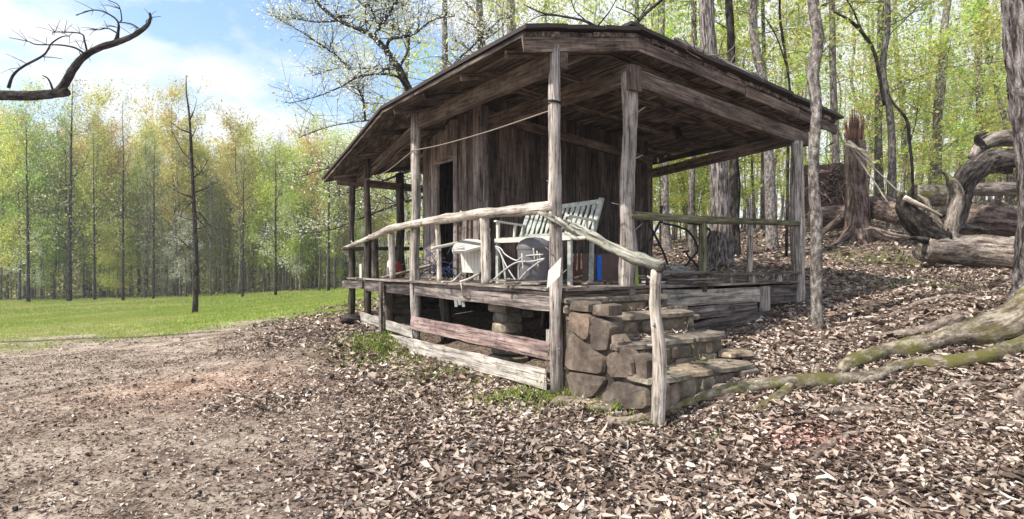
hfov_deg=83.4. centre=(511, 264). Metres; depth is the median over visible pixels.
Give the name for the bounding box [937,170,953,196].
broken limb
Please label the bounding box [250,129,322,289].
green tree
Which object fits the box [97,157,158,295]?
green tree
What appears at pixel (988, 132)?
understorey tree
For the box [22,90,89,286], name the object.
slender tree
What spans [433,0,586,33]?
woodland tree
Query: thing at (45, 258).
young tree
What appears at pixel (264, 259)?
green tree
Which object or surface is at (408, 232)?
hardwood tree
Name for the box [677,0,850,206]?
understorey tree
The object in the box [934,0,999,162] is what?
bare hardwood
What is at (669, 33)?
understorey tree
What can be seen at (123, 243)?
dark stem tree
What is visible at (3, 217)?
slender tree
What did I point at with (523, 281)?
scrap board
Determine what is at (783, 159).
hardwood tree
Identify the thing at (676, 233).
bare hardwood
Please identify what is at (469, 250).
tipped chair
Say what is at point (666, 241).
grey tree
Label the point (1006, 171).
broken limb
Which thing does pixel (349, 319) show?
short log
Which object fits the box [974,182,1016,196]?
back log
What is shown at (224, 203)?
slender tree
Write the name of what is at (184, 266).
young tree
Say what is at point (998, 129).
understorey tree
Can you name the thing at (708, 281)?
scrap board
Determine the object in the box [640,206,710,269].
iron frame
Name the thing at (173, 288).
bare tree
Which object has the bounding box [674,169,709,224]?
understorey tree
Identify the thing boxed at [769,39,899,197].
understorey tree
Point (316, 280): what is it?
yellow tree
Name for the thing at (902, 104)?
hardwood tree
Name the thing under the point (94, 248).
dark stem tree
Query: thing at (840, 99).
thin tree
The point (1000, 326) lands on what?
tree
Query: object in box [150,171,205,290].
green tree
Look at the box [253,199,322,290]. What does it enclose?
blossom tree
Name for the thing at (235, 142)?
tree
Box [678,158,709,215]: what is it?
sapling
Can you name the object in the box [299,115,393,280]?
green tree
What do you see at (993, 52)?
thin tree
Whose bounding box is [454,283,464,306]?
hanging slats
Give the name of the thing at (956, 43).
understorey tree
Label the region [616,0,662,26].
forked sapling
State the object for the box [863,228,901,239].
broken limb
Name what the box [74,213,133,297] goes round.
young tree
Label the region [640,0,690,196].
hardwood tree
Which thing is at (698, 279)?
scrap board
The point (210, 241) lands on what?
bare tree
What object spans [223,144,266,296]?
dark stem tree
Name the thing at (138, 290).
slender tree
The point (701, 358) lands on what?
weed stem
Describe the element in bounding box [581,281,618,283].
scrap board
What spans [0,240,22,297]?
young tree
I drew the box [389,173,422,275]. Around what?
thin tree
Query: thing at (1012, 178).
bare hardwood
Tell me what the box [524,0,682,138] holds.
reaching branch
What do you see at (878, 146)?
woodland tree
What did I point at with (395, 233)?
understorey tree
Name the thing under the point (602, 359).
stone steps
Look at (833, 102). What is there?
woodland tree
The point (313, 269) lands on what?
young tree
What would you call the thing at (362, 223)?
slender tree
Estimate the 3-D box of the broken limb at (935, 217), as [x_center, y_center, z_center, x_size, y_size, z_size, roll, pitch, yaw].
[9.640,-1.183,13.194,0.561,0.881,0.197,0,0,24]
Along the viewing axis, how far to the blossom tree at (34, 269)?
49.65 m
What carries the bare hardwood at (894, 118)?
on the ground at (478, 316)
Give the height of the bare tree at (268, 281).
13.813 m
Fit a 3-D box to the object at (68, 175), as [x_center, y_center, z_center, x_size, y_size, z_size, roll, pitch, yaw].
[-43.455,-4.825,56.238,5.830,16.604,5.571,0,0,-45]
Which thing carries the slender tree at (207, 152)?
on the ground at (478, 316)
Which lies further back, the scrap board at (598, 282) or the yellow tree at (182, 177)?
the yellow tree at (182, 177)
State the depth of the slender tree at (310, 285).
52.23 m
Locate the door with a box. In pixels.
[434,166,439,276]
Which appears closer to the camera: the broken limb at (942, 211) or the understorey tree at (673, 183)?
the broken limb at (942, 211)
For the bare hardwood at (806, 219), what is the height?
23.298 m
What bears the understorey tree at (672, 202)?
on the ground at (478, 316)
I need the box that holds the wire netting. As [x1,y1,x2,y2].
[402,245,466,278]
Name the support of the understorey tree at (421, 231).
on the ground at (478, 316)
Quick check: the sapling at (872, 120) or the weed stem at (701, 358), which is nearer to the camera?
the weed stem at (701, 358)
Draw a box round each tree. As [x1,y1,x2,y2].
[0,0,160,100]
[0,73,73,298]
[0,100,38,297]
[0,103,33,298]
[0,103,56,301]
[0,117,67,299]
[0,121,37,299]
[0,141,64,298]
[0,145,46,287]
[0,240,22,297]
[0,249,49,298]
[1,105,76,298]
[2,218,38,295]
[5,166,86,298]
[9,229,61,299]
[10,211,75,299]
[20,69,117,301]
[20,116,59,290]
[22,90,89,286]
[25,198,88,297]
[28,119,83,293]
[28,149,83,298]
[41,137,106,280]
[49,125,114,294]
[51,75,138,296]
[52,121,90,289]
[56,121,124,298]
[56,159,125,296]
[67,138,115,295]
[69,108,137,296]
[70,118,119,299]
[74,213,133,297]
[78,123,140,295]
[82,215,137,297]
[87,220,140,298]
[88,217,140,289]
[89,89,149,300]
[89,246,119,292]
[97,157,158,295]
[97,227,142,297]
[106,149,137,255]
[113,139,143,288]
[114,117,165,293]
[119,131,165,295]
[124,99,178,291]
[124,104,178,290]
[126,145,169,295]
[126,148,171,297]
[127,72,213,295]
[128,119,166,290]
[128,158,171,276]
[131,124,177,298]
[139,147,180,293]
[143,245,184,295]
[145,130,233,282]
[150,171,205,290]
[151,129,201,295]
[152,130,212,242]
[156,140,209,294]
[158,211,209,295]
[159,101,219,265]
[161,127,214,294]
[162,234,202,287]
[169,133,225,293]
[185,167,237,292]
[187,145,246,292]
[188,147,237,286]
[192,136,220,184]
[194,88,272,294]
[196,150,233,295]
[198,230,236,292]
[201,160,237,293]
[204,136,255,288]
[209,144,234,291]
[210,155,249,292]
[211,240,238,284]
[212,157,274,291]
[213,115,268,291]
[213,136,255,291]
[214,217,256,290]
[218,121,273,290]
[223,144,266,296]
[223,170,288,291]
[231,168,267,277]
[245,142,274,290]
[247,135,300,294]
[247,141,326,271]
[248,129,311,290]
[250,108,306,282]
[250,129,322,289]
[250,138,301,284]
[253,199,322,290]
[261,174,298,290]
[262,138,321,287]
[262,140,308,289]
[264,185,318,280]
[265,141,326,290]
[278,233,308,287]
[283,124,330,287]
[287,105,342,286]
[287,204,325,276]
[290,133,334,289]
[292,224,325,281]
[295,151,325,288]
[296,133,346,290]
[297,139,336,285]
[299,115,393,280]
[300,162,355,284]
[302,245,323,284]
[304,0,488,276]
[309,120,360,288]
[310,139,347,290]
[314,219,355,285]
[316,150,348,266]
[316,219,346,286]
[318,137,360,285]
[341,188,388,280]
[342,143,375,263]
[342,188,388,271]
[343,227,387,272]
[347,229,383,280]
[351,141,422,262]
[355,195,384,259]
[356,173,408,256]
[367,0,476,102]
[370,172,410,228]
[380,203,422,267]
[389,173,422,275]
[432,0,1023,492]
[433,0,531,61]
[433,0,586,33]
[474,0,609,43]
[516,0,579,26]
[552,0,717,32]
[555,0,647,25]
[593,0,699,167]
[593,1,690,251]
[608,0,698,254]
[619,0,698,238]
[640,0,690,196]
[649,3,768,229]
[652,158,688,243]
[652,167,678,242]
[653,0,745,241]
[653,23,720,212]
[653,156,707,224]
[653,164,670,222]
[653,169,706,239]
[656,0,875,248]
[659,153,728,228]
[666,0,748,257]
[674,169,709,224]
[676,161,749,236]
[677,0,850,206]
[696,17,808,228]
[698,0,825,228]
[699,0,736,266]
[709,0,796,178]
[735,0,923,162]
[738,154,779,230]
[740,156,760,228]
[748,0,894,327]
[754,0,828,189]
[767,0,861,219]
[768,0,929,173]
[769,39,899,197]
[793,1,875,176]
[797,0,983,207]
[801,0,1001,229]
[819,0,933,196]
[822,0,960,186]
[829,26,1001,195]
[838,0,1008,192]
[854,0,1011,209]
[867,115,932,195]
[876,0,1000,184]
[883,91,972,184]
[892,0,1011,204]
[895,66,1000,183]
[905,1,1016,204]
[911,63,998,181]
[911,67,1012,202]
[942,105,1005,200]
[942,134,975,200]
[944,75,1006,200]
[948,0,1007,147]
[954,0,1007,127]
[965,93,1016,202]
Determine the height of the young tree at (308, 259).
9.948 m
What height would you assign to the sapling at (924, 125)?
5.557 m
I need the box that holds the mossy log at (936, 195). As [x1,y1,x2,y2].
[907,184,947,206]
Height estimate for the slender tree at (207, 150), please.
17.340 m
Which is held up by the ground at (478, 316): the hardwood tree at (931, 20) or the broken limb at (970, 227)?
the hardwood tree at (931, 20)
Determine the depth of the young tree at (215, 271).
52.89 m
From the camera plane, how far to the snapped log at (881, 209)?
15.94 m
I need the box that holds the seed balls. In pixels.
[5,351,345,511]
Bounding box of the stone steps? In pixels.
[562,294,759,413]
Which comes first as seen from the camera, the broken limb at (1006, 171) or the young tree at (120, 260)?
the broken limb at (1006, 171)
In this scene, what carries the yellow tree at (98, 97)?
on the ground at (478, 316)
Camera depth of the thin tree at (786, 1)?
39.29 m
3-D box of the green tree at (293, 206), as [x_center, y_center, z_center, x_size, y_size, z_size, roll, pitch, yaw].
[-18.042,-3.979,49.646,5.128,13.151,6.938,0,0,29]
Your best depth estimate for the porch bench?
7.16 m
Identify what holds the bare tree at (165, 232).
on the ground at (478, 316)
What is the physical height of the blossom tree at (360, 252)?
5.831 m
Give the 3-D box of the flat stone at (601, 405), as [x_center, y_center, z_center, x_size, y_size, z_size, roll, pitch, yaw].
[0.901,1.321,5.262,0.344,0.065,0.183,0,0,26]
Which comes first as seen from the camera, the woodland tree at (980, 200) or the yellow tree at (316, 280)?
the woodland tree at (980, 200)
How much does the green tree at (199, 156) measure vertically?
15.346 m
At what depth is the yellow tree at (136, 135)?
57.98 m
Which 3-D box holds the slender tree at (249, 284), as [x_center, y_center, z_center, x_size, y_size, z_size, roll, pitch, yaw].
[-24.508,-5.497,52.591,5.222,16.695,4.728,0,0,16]
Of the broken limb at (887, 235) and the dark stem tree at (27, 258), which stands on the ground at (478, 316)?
the dark stem tree at (27, 258)
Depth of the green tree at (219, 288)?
53.90 m
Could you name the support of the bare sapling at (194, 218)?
on the ground at (478, 316)
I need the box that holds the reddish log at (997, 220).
[959,204,1017,236]
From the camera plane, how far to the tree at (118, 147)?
54.51 m
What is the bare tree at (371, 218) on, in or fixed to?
on the ground at (478, 316)
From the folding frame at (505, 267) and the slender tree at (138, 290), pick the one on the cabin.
the folding frame at (505, 267)
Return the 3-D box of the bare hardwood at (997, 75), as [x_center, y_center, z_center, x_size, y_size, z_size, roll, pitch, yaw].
[41.422,-15.209,49.076,9.485,19.687,7.603,0,0,-33]
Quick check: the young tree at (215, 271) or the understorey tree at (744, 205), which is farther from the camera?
the young tree at (215, 271)
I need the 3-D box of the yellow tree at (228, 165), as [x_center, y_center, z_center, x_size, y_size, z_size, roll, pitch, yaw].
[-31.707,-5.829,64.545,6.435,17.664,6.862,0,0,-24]
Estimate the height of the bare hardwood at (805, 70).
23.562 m
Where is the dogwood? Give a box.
[251,0,516,251]
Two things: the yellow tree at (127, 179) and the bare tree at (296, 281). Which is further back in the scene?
the yellow tree at (127, 179)
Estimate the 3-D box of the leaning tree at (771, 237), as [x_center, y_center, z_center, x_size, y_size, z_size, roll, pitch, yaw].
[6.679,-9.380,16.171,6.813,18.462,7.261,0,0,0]
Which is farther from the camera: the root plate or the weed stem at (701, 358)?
the root plate
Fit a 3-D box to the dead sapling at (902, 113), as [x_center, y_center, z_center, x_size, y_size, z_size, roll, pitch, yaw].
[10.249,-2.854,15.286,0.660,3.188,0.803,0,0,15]
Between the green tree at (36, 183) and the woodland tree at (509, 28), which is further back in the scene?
the green tree at (36, 183)
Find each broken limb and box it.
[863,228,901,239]
[908,207,945,235]
[917,194,943,227]
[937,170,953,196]
[959,224,989,233]
[989,168,1012,173]
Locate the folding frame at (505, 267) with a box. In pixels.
[490,246,544,284]
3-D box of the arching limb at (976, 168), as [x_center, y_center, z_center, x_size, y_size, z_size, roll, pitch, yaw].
[11.136,-1.931,13.050,2.671,2.391,0.949,0,0,0]
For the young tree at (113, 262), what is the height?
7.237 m
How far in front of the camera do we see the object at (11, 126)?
57.86 m
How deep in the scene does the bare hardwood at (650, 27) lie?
39.15 m
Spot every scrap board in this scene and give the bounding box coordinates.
[498,280,546,282]
[505,279,538,281]
[516,281,540,284]
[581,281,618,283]
[638,275,677,278]
[638,276,689,277]
[639,279,697,280]
[642,281,697,283]
[663,270,695,271]
[664,271,722,272]
[667,277,728,280]
[670,272,716,274]
[675,273,739,277]
[692,281,723,282]
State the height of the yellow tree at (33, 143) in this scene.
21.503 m
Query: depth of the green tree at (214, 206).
53.95 m
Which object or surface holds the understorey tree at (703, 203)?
on the ground at (478, 316)
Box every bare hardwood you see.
[430,2,556,45]
[470,1,537,48]
[592,0,678,177]
[656,8,682,239]
[742,2,805,173]
[759,1,838,99]
[760,0,825,220]
[777,1,841,156]
[785,2,842,138]
[836,0,918,138]
[862,13,916,175]
[897,1,958,183]
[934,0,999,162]
[950,0,1014,199]
[953,0,1004,198]
[961,6,1005,198]
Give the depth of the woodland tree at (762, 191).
23.70 m
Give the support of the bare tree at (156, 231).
on the ground at (478, 316)
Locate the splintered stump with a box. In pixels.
[827,106,900,247]
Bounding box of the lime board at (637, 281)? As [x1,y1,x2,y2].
[636,266,638,285]
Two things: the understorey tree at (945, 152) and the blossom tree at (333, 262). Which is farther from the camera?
the blossom tree at (333, 262)
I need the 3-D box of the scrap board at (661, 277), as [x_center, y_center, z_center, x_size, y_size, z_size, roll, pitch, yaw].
[1.771,0.159,7.230,0.620,0.028,0.082,3,0,1]
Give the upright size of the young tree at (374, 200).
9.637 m
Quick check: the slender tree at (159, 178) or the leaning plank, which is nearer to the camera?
the leaning plank
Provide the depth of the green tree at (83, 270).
54.12 m
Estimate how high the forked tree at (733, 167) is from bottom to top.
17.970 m
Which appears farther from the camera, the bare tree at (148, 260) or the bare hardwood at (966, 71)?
the bare tree at (148, 260)
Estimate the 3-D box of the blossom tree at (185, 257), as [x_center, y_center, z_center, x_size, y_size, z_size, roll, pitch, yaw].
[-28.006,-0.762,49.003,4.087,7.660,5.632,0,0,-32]
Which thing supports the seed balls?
on the ground at (478, 316)
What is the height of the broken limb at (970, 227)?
0.307 m
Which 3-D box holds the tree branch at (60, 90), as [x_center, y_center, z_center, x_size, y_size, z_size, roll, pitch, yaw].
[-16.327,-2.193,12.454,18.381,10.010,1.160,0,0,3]
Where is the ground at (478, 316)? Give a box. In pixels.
[0,198,1023,518]
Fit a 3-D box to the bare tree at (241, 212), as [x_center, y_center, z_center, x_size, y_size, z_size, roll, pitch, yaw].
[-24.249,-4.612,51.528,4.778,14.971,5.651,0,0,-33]
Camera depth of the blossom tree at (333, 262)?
53.53 m
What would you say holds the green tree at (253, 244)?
on the ground at (478, 316)
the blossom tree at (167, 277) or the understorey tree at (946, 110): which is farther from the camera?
the blossom tree at (167, 277)
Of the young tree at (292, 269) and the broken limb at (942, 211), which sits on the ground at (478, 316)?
the young tree at (292, 269)
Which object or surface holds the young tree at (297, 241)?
on the ground at (478, 316)
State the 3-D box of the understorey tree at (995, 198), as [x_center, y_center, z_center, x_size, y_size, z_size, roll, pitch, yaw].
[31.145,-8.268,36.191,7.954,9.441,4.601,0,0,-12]
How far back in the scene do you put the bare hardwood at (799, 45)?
46.84 m
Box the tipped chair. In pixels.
[431,239,481,282]
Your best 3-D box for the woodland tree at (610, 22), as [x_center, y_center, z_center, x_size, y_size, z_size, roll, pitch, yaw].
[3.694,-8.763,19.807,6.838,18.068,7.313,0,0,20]
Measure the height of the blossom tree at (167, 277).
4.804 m
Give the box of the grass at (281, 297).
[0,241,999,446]
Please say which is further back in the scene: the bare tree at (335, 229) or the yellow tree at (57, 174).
the yellow tree at (57, 174)
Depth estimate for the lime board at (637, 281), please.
6.60 m
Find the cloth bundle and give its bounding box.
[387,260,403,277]
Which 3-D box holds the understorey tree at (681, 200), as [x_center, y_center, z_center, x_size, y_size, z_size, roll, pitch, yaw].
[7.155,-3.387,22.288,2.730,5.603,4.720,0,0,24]
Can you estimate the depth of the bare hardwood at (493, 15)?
39.56 m
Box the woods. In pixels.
[0,15,1006,299]
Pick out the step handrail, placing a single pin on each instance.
(656, 266)
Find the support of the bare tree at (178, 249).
on the ground at (478, 316)
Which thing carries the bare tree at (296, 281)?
on the ground at (478, 316)
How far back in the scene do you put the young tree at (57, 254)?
52.48 m
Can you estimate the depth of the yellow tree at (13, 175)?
50.51 m
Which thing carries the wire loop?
attached to the cabin
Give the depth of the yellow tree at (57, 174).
60.47 m
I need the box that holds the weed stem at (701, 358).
[692,345,714,365]
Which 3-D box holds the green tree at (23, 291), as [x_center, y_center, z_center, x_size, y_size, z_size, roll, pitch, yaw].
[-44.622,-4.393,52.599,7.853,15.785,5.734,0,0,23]
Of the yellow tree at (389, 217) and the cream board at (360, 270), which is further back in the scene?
the yellow tree at (389, 217)
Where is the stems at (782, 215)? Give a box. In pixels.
[9,55,1005,292]
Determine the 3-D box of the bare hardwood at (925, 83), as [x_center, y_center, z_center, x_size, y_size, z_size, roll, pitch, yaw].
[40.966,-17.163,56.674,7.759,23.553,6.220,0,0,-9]
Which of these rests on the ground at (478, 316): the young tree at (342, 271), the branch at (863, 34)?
the young tree at (342, 271)
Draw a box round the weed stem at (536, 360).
[534,339,565,391]
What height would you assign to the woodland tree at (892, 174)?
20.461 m
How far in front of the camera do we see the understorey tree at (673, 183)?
24.60 m
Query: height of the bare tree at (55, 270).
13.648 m
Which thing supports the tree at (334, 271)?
on the ground at (478, 316)
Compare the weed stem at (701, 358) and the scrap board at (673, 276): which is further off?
the scrap board at (673, 276)
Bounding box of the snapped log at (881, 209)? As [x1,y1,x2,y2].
[807,196,900,234]
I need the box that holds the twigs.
[0,261,1023,518]
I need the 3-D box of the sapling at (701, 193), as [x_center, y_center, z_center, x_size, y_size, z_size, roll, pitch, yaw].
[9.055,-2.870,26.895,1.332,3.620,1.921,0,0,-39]
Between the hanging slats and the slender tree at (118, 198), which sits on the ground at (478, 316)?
the slender tree at (118, 198)
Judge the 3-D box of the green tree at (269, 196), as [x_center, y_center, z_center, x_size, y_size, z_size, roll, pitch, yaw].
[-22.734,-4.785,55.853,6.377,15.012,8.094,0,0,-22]
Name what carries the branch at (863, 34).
attached to the woodland tree at (892, 174)
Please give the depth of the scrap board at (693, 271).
7.26 m
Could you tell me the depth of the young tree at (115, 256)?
52.28 m
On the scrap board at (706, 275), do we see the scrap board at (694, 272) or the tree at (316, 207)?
the scrap board at (694, 272)
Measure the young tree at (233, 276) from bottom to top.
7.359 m
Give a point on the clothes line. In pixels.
(466, 138)
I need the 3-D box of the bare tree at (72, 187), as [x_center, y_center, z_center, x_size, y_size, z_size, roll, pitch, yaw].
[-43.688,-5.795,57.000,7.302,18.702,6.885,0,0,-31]
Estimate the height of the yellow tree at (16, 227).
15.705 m
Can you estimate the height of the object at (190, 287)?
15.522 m
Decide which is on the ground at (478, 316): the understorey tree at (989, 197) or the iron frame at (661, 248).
the understorey tree at (989, 197)
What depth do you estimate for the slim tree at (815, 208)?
7.36 m
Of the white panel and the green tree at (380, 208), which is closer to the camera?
the white panel
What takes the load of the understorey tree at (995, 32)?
on the ground at (478, 316)
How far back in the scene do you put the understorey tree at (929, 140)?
48.29 m
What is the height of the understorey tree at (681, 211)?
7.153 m
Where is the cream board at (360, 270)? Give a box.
[359,264,361,277]
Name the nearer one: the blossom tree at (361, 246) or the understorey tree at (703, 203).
the understorey tree at (703, 203)
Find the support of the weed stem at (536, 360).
on the ground at (478, 316)
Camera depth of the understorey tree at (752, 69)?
25.42 m
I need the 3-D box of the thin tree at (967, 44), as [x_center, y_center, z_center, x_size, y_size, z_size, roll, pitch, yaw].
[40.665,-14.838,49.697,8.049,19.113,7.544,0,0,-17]
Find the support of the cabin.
on the ground at (478, 316)
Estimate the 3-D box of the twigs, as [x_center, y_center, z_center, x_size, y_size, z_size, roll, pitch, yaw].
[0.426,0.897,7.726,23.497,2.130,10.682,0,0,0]
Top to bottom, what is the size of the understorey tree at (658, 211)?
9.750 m
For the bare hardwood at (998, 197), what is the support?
on the ground at (478, 316)
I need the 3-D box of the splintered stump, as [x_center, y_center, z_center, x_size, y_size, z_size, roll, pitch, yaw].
[9.684,-2.320,15.667,2.526,4.218,1.874,0,0,-38]
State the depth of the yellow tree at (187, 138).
51.54 m
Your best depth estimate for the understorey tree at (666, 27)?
25.99 m
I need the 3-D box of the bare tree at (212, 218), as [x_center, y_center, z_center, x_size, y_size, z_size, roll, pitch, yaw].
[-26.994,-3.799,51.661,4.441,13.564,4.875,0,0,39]
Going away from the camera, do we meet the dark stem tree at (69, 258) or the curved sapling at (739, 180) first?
the curved sapling at (739, 180)
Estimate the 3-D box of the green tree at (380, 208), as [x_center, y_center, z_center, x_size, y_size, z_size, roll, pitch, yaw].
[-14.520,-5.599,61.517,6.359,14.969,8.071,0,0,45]
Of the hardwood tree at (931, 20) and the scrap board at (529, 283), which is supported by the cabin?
the scrap board at (529, 283)
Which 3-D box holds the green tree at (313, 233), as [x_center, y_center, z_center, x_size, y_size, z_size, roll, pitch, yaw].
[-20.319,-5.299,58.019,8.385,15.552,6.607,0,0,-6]
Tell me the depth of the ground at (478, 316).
5.13 m
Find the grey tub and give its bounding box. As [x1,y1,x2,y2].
[516,237,548,285]
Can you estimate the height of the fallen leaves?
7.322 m
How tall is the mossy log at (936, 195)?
0.764 m
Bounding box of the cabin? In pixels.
[322,21,843,394]
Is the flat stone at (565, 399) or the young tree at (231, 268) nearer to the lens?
the flat stone at (565, 399)
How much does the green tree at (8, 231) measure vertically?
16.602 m
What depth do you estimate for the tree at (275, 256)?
43.90 m
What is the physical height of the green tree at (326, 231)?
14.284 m
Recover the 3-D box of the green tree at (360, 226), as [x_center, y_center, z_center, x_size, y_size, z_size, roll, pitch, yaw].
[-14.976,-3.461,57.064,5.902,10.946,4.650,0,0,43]
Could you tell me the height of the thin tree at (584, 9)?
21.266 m
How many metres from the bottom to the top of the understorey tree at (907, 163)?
7.807 m
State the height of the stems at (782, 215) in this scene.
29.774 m
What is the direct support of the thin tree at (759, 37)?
on the ground at (478, 316)
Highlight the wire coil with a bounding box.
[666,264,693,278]
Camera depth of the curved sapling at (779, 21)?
13.97 m
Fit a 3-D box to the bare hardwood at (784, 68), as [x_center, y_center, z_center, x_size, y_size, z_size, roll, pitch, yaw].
[21.392,-15.662,44.979,9.402,26.238,7.536,0,0,-37]
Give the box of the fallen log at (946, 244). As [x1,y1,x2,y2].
[869,178,1014,268]
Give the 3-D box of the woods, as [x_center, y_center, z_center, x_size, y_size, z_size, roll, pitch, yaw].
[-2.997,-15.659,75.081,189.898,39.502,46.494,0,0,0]
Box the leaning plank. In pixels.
[382,264,436,277]
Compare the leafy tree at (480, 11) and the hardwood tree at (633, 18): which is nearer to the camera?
the leafy tree at (480, 11)
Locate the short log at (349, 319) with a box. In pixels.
[341,314,373,323]
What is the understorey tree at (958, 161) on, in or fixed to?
on the ground at (478, 316)
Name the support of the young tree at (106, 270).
on the ground at (478, 316)
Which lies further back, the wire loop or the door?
the door
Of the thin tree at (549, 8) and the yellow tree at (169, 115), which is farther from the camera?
the yellow tree at (169, 115)
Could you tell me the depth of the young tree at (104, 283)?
50.63 m
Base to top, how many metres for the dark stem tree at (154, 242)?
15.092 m
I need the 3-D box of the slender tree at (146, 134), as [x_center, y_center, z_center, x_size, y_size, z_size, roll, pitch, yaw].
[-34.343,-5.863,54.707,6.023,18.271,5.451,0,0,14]
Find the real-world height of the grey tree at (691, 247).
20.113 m
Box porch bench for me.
[494,198,603,284]
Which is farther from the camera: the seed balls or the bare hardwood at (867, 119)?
the bare hardwood at (867, 119)
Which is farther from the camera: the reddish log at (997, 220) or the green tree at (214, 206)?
the green tree at (214, 206)
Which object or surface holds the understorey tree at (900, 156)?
on the ground at (478, 316)
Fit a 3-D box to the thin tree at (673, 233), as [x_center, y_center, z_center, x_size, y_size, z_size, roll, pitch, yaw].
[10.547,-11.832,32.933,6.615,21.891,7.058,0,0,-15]
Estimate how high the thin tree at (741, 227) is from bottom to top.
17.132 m
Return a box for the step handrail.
[537,211,666,426]
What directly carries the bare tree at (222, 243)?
on the ground at (478, 316)
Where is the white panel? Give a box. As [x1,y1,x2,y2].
[547,258,560,287]
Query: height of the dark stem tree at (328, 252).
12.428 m
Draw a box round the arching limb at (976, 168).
[944,129,1015,225]
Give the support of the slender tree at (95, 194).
on the ground at (478, 316)
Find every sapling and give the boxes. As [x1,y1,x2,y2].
[160,77,224,312]
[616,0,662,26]
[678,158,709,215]
[688,169,709,225]
[737,158,740,206]
[738,157,760,217]
[744,0,829,256]
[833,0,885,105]
[847,96,895,196]
[871,117,929,194]
[888,94,914,199]
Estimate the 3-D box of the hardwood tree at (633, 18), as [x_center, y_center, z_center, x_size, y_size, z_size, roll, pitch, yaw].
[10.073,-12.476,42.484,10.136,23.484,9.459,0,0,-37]
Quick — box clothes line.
[364,111,547,180]
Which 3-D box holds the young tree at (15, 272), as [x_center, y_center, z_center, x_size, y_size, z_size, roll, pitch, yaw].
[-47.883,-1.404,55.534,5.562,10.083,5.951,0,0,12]
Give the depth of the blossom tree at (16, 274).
51.94 m
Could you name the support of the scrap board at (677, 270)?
on the scrap board at (693, 271)
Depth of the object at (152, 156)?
64.48 m
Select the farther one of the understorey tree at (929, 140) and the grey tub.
the understorey tree at (929, 140)
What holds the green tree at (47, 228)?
on the ground at (478, 316)
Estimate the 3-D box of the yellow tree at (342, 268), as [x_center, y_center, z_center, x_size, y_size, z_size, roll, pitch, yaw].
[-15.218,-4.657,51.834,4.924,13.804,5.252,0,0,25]
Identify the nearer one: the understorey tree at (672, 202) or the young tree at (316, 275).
the understorey tree at (672, 202)
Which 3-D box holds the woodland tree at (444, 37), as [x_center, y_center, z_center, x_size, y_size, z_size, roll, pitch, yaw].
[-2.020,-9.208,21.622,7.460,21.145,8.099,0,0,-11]
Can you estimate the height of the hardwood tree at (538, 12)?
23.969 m
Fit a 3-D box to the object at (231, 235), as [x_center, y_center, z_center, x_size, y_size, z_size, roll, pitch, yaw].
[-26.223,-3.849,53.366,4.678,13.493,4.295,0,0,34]
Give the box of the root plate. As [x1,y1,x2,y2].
[804,141,869,217]
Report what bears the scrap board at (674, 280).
on the cabin
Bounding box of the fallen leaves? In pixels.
[0,27,1023,518]
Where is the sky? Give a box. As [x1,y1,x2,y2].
[0,0,1004,268]
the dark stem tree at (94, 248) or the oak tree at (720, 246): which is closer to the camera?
the oak tree at (720, 246)
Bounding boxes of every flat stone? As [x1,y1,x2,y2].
[550,395,602,405]
[591,402,622,412]
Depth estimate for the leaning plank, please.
9.39 m
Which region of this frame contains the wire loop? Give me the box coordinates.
[547,99,561,105]
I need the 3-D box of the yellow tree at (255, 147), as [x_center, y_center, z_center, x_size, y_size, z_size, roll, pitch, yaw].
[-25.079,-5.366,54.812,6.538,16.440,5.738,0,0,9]
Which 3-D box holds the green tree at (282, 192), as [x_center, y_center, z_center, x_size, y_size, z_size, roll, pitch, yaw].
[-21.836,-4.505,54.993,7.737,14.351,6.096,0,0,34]
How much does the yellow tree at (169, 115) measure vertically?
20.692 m
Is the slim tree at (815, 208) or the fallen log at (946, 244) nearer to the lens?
the slim tree at (815, 208)
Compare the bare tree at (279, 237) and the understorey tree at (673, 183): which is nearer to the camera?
the understorey tree at (673, 183)
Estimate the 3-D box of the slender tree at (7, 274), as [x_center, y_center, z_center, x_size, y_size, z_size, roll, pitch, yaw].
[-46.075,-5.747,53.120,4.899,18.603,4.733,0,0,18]
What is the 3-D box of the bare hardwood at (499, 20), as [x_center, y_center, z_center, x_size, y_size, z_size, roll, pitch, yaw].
[-0.620,-9.862,35.931,9.378,20.642,7.517,0,0,-36]
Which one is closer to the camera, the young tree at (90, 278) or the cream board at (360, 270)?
the cream board at (360, 270)
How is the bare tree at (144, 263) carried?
on the ground at (478, 316)
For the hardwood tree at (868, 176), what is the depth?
40.27 m
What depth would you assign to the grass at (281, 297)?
21.05 m
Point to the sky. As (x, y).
(226, 39)
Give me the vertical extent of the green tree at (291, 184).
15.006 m
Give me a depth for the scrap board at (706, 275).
7.16 m
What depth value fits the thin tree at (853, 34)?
31.87 m
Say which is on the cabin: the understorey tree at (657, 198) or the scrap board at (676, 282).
the scrap board at (676, 282)
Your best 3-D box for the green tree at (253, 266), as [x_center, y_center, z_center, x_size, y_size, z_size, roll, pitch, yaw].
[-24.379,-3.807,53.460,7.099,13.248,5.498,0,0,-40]

